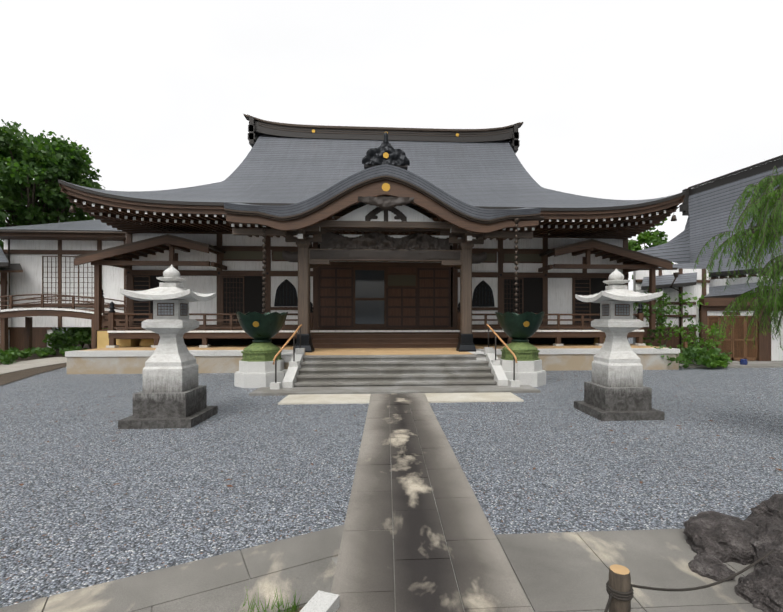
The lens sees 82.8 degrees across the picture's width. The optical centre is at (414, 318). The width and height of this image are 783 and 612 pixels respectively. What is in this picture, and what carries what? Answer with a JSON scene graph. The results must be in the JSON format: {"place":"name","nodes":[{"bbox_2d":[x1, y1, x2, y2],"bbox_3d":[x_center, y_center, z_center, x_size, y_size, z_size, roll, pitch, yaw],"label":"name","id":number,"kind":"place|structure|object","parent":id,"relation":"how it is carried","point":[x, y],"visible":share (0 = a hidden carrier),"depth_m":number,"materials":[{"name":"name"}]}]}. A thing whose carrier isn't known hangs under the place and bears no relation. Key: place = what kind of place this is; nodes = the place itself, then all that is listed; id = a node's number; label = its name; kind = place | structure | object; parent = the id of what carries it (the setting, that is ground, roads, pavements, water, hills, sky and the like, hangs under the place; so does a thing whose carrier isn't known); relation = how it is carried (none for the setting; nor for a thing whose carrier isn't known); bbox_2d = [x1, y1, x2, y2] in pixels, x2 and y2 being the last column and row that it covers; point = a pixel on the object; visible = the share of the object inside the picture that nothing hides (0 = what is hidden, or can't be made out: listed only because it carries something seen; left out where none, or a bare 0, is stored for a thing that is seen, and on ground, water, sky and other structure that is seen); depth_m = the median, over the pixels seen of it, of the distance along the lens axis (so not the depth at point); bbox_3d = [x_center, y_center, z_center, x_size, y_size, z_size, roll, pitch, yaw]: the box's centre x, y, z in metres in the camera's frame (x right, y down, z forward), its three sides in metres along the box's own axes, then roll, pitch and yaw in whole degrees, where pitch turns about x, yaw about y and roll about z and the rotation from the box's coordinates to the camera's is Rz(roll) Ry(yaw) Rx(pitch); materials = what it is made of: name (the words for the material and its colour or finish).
{"place":"outdoors","nodes":[
{"label":"outdoors","id":0,"kind":"place"},
{"bbox_2d":[0,246,22,326],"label":"building","id":1,"kind":"structure","parent":0,"point":[6,267],"depth_m":21.36,"materials":[{"name":"brown paint"}]},
{"bbox_2d":[0,327,782,607],"bbox_3d":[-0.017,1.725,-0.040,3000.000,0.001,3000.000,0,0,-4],"label":"gravel ground","id":2,"kind":"structure","parent":0,"point":[71,518],"depth_m":5.16,"materials":[{"name":"grey gravel"}]},
{"bbox_2d":[0,339,90,385],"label":"garden walk and beds","id":3,"kind":"object","parent":2,"relation":"on","point":[33,361],"visible":0.37,"depth_m":15.69,"materials":[{"name":"beige stone"}]},
{"bbox_2d":[0,209,9,248],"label":"tree","id":4,"kind":"object","parent":3,"relation":"on","point":[3,220],"visible":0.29,"depth_m":26.89,"materials":[{"name":"green plant"}]},
{"bbox_2d":[0,356,15,364],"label":"shrub","id":5,"kind":"object","parent":3,"relation":"on","point":[5,360],"visible":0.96,"depth_m":16.34,"materials":[{"name":"green plant"}]},
{"bbox_2d":[0,352,22,361],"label":"shrub","id":6,"kind":"object","parent":3,"relation":"on","point":[13,355],"visible":0.58,"depth_m":17.00,"materials":[{"name":"green plant"}]},
{"bbox_2d":[0,350,31,359],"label":"shrub","id":7,"kind":"object","parent":3,"relation":"on","point":[25,355],"visible":0.52,"depth_m":18.16,"materials":[{"name":"green plant"}]},
{"bbox_2d":[10,347,48,356],"bbox_3d":[-16.382,1.453,18.757,1.154,0.446,1.442,0,0,39],"label":"shrub","id":8,"kind":"object","parent":3,"relation":"on","point":[38,351],"visible":0.6,"depth_m":18.93,"materials":[{"name":"green plant"}]},
{"bbox_2d":[23,347,55,354],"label":"shrub","id":9,"kind":"object","parent":3,"relation":"on","point":[50,351],"visible":0.42,"depth_m":19.52,"materials":[{"name":"green plant"}]},
{"bbox_2d":[0,119,104,226],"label":"tree","id":10,"kind":"object","parent":3,"relation":"on","point":[45,164],"visible":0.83,"depth_m":28.79,"materials":[{"name":"green plant"}]},
{"bbox_2d":[0,290,124,354],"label":"arched bridge","id":11,"kind":"structure","parent":3,"relation":"on","point":[10,312],"depth_m":19.11,"materials":[{"name":"brown wood"}]},
{"bbox_2d":[42,329,90,348],"bbox_3d":[-17.249,1.130,21.957,2.038,1.231,1.945,0,0,-4],"label":"garden shrub","id":12,"kind":"object","parent":3,"relation":"on","point":[62,341],"visible":0.94,"depth_m":21.63,"materials":[{"name":"green plant"}]},
{"bbox_2d":[55,327,84,347],"bbox_3d":[-19.318,0.542,25.194,2.812,2.397,3.327,0,0,-4],"label":"garden shrub","id":13,"kind":"object","parent":3,"relation":"on","point":[82,345],"depth_m":25.44,"materials":[{"name":"green plant"}]},
{"bbox_2d":[59,346,87,353],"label":"shrub","id":14,"kind":"object","parent":3,"relation":"on","point":[64,350],"visible":0.46,"depth_m":19.50,"materials":[{"name":"green plant"}]},
{"bbox_2d":[56,327,90,349],"bbox_3d":[-18.679,0.800,23.535,2.997,1.888,2.721,0,0,22],"label":"garden shrub","id":15,"kind":"object","parent":3,"relation":"on","point":[65,328],"visible":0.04,"depth_m":23.47,"materials":[{"name":"green plant"}]},
{"bbox_2d":[65,327,107,348],"bbox_3d":[-16.704,1.014,22.963,1.999,1.460,2.246,0,0,-4],"label":"garden shrub","id":16,"kind":"object","parent":3,"relation":"on","point":[86,332],"visible":0.44,"depth_m":22.28,"materials":[{"name":"green plant"}]},
{"bbox_2d":[0,220,125,350],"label":"building wing","id":17,"kind":"structure","parent":2,"relation":"on","point":[43,255],"depth_m":21.91,"materials":[{"name":"white paint"}]},
{"bbox_2d":[80,213,95,219],"bbox_3d":[-23.486,-3.652,35.786,6.694,10.768,6.266,0,0,34],"label":"tree","id":18,"kind":"object","parent":2,"relation":"on","point":[88,217],"depth_m":34.62,"materials":[{"name":"green plant"}]},
{"bbox_2d":[97,314,124,347],"bbox_3d":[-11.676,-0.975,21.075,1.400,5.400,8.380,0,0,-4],"label":"wooden box","id":19,"kind":"object","parent":2,"relation":"on","point":[102,339],"visible":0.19,"depth_m":16.95,"materials":[{"name":"yellow wood"}]},
{"bbox_2d":[118,264,217,428],"bbox_3d":[-4.094,0.407,7.474,1.100,2.636,1.100,0,0,-4],"label":"stone lantern","id":20,"kind":"object","parent":2,"relation":"on","point":[172,394],"visible":1,"depth_m":7.18,"materials":[{"name":"stone"}]},
{"bbox_2d":[234,312,287,387],"bbox_3d":[-3.977,0.780,11.559,1.336,1.890,1.336,0,0,-4],"label":"rainwater basin","id":21,"kind":"object","parent":2,"relation":"on","point":[257,366],"visible":1,"depth_m":11.13,"materials":[{"name":"stone"}]},
{"bbox_2d":[234,588,338,611],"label":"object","id":22,"kind":"structure","parent":2,"relation":"on","point":[320,601],"depth_m":2.55,"materials":[{"name":"stone"}]},
{"bbox_2d":[65,344,679,395],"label":"stone platform steps","id":23,"kind":"structure","parent":2,"relation":"on","point":[375,370],"depth_m":12.05,"materials":[{"name":"stone"}]},
{"bbox_2d":[273,324,301,382],"bbox_3d":[-3.160,0.843,11.326,0.171,1.363,1.953,0,0,5],"label":"handrail","id":24,"kind":"object","parent":23,"relation":"on","point":[282,348],"visible":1,"depth_m":11.12,"materials":[{"name":"brown wood"}]},
{"bbox_2d":[106,302,645,347],"bbox_3d":[-1.108,0.215,16.299,19.390,1.620,2.250,0,0,-4],"label":"veranda","id":25,"kind":"object","parent":23,"relation":"on","point":[204,336],"visible":0.73,"depth_m":15.79,"materials":[{"name":"brown wood"}]},
{"bbox_2d":[126,230,628,338],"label":"hall walls","id":26,"kind":"structure","parent":23,"relation":"on","point":[379,295],"depth_m":17.36,"materials":[{"name":"brown paint"}]},
{"bbox_2d":[74,234,226,329],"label":"bay gable","id":27,"kind":"structure","parent":26,"relation":"attached to","point":[119,256],"depth_m":15.44,"materials":[{"name":"brown wood"}]},
{"bbox_2d":[58,114,685,239],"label":"roof","id":28,"kind":"structure","parent":26,"relation":"on","point":[282,164],"depth_m":17.26,"materials":[{"name":"tile"}]},
{"bbox_2d":[538,239,672,329],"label":"bay gable","id":29,"kind":"structure","parent":26,"relation":"attached to","point":[634,260],"depth_m":16.56,"materials":[{"name":"brown wood"}]},
{"bbox_2d":[224,132,540,351],"bbox_3d":[-0.969,-2.190,14.971,9.000,6.430,4.718,0,0,-4],"label":"entrance porch","id":30,"kind":"object","parent":23,"relation":"on","point":[385,172],"visible":0.98,"depth_m":13.16,"materials":[{"name":"brown wood"}]},
{"bbox_2d":[224,214,266,312],"bbox_3d":[-4.572,-1.475,12.785,1.770,3.027,0.171,0,0,-4],"label":"rain chain","id":31,"kind":"object","parent":30,"relation":"hanging from","point":[264,283],"visible":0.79,"depth_m":12.76,"materials":[{"name":"orange metal"}]},
{"bbox_2d":[504,216,543,312],"bbox_3d":[2.899,-1.475,13.002,1.770,3.027,0.171,0,0,-4],"label":"rain chain","id":32,"kind":"object","parent":30,"relation":"hanging from","point":[517,219],"visible":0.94,"depth_m":12.96,"materials":[{"name":"orange metal"}]},
{"bbox_2d":[486,324,517,380],"bbox_3d":[2.205,0.843,11.666,0.171,1.363,1.953,0,0,-12],"label":"handrail","id":33,"kind":"object","parent":23,"relation":"on","point":[508,348],"visible":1,"depth_m":11.28,"materials":[{"name":"brown wood"}]},
{"bbox_2d":[0,392,762,611],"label":"stone path","id":34,"kind":"structure","parent":2,"relation":"on","point":[414,533],"depth_m":3.08,"materials":[{"name":"grey stone"}]},
{"bbox_2d":[604,549,774,611],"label":"log post","id":35,"kind":"object","parent":34,"relation":"on","point":[619,588],"visible":1,"depth_m":2.18,"materials":[{"name":"brown wood"}]},
{"bbox_2d":[683,493,782,611],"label":"rock","id":36,"kind":"object","parent":34,"relation":"on","point":[715,541],"visible":0.79,"depth_m":3.08,"materials":[{"name":"grey stone"}]},
{"bbox_2d":[12,373,781,486],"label":"fallen leaves","id":37,"kind":"object","parent":2,"relation":"on","point":[641,482],"visible":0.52,"depth_m":6.30,"materials":[{"name":"brown plant"}]},
{"bbox_2d":[495,312,545,386],"bbox_3d":[2.785,0.780,11.752,1.336,1.890,1.336,0,0,-4],"label":"rainwater basin","id":38,"kind":"object","parent":2,"relation":"on","point":[520,329],"visible":0.96,"depth_m":11.32,"materials":[{"name":"stone"}]},
{"bbox_2d":[574,268,664,420],"bbox_3d":[3.645,0.407,8.025,1.100,2.636,1.100,0,0,-4],"label":"stone lantern","id":39,"kind":"object","parent":2,"relation":"on","point":[615,389],"visible":1,"depth_m":7.73,"materials":[{"name":"stone"}]},
{"bbox_2d":[628,217,673,278],"bbox_3d":[17.160,-2.992,33.104,4.143,9.439,3.777,0,0,-25],"label":"tree","id":40,"kind":"object","parent":2,"relation":"on","point":[648,238],"visible":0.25,"depth_m":32.62,"materials":[{"name":"green plant"}]},
{"bbox_2d":[633,287,708,344],"bbox_3d":[9.843,0.197,17.460,2.826,3.063,2.637,0,0,-4],"label":"maple","id":41,"kind":"object","parent":2,"relation":"on","point":[660,318],"visible":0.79,"depth_m":17.04,"materials":[{"name":"green plant"}]},
{"bbox_2d":[681,342,687,363],"bbox_3d":[9.612,1.300,16.258,0.730,0.850,0.100,0,0,-4],"label":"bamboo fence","id":42,"kind":"object","parent":2,"relation":"on","point":[685,344],"visible":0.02,"depth_m":16.25,"materials":[{"name":"brown wood"}]},
{"bbox_2d":[643,341,732,367],"bbox_3d":[9.315,1.350,15.989,3.207,0.974,3.143,0,0,-4],"label":"shrub","id":43,"kind":"object","parent":2,"relation":"on","point":[703,352],"visible":0.54,"depth_m":15.07,"materials":[{"name":"green plant"}]},
{"bbox_2d":[669,323,726,348],"bbox_3d":[10.901,0.955,17.001,1.875,1.569,1.840,0,0,16],"label":"shrub","id":44,"kind":"object","parent":2,"relation":"on","point":[708,342],"visible":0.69,"depth_m":16.69,"materials":[{"name":"green plant"}]},
{"bbox_2d":[633,155,782,367],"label":"building wing","id":45,"kind":"structure","parent":2,"relation":"on","point":[705,208],"depth_m":19.85,"materials":[{"name":"grey tile"}]},
{"bbox_2d":[691,353,729,367],"bbox_3d":[10.160,1.433,15.438,1.189,0.512,1.380,0,0,-4],"label":"shrub","id":46,"kind":"object","parent":2,"relation":"on","point":[711,362],"visible":0.81,"depth_m":14.94,"materials":[{"name":"green plant"}]},
{"bbox_2d":[694,166,782,349],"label":"willow tree","id":47,"kind":"object","parent":2,"relation":"on","point":[767,233],"visible":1,"depth_m":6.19,"materials":[{"name":"green plant"}]},
{"bbox_2d":[739,359,747,364],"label":"blue pots","id":48,"kind":"object","parent":2,"relation":"on","point":[743,361],"visible":0.44,"depth_m":15.82,"materials":[{"name":"blue ceramic"}]},
{"bbox_2d":[0,0,782,289],"label":"sky","id":49,"kind":"structure","parent":0,"point":[613,99],"materials":[{"name":"white"}]}
]}

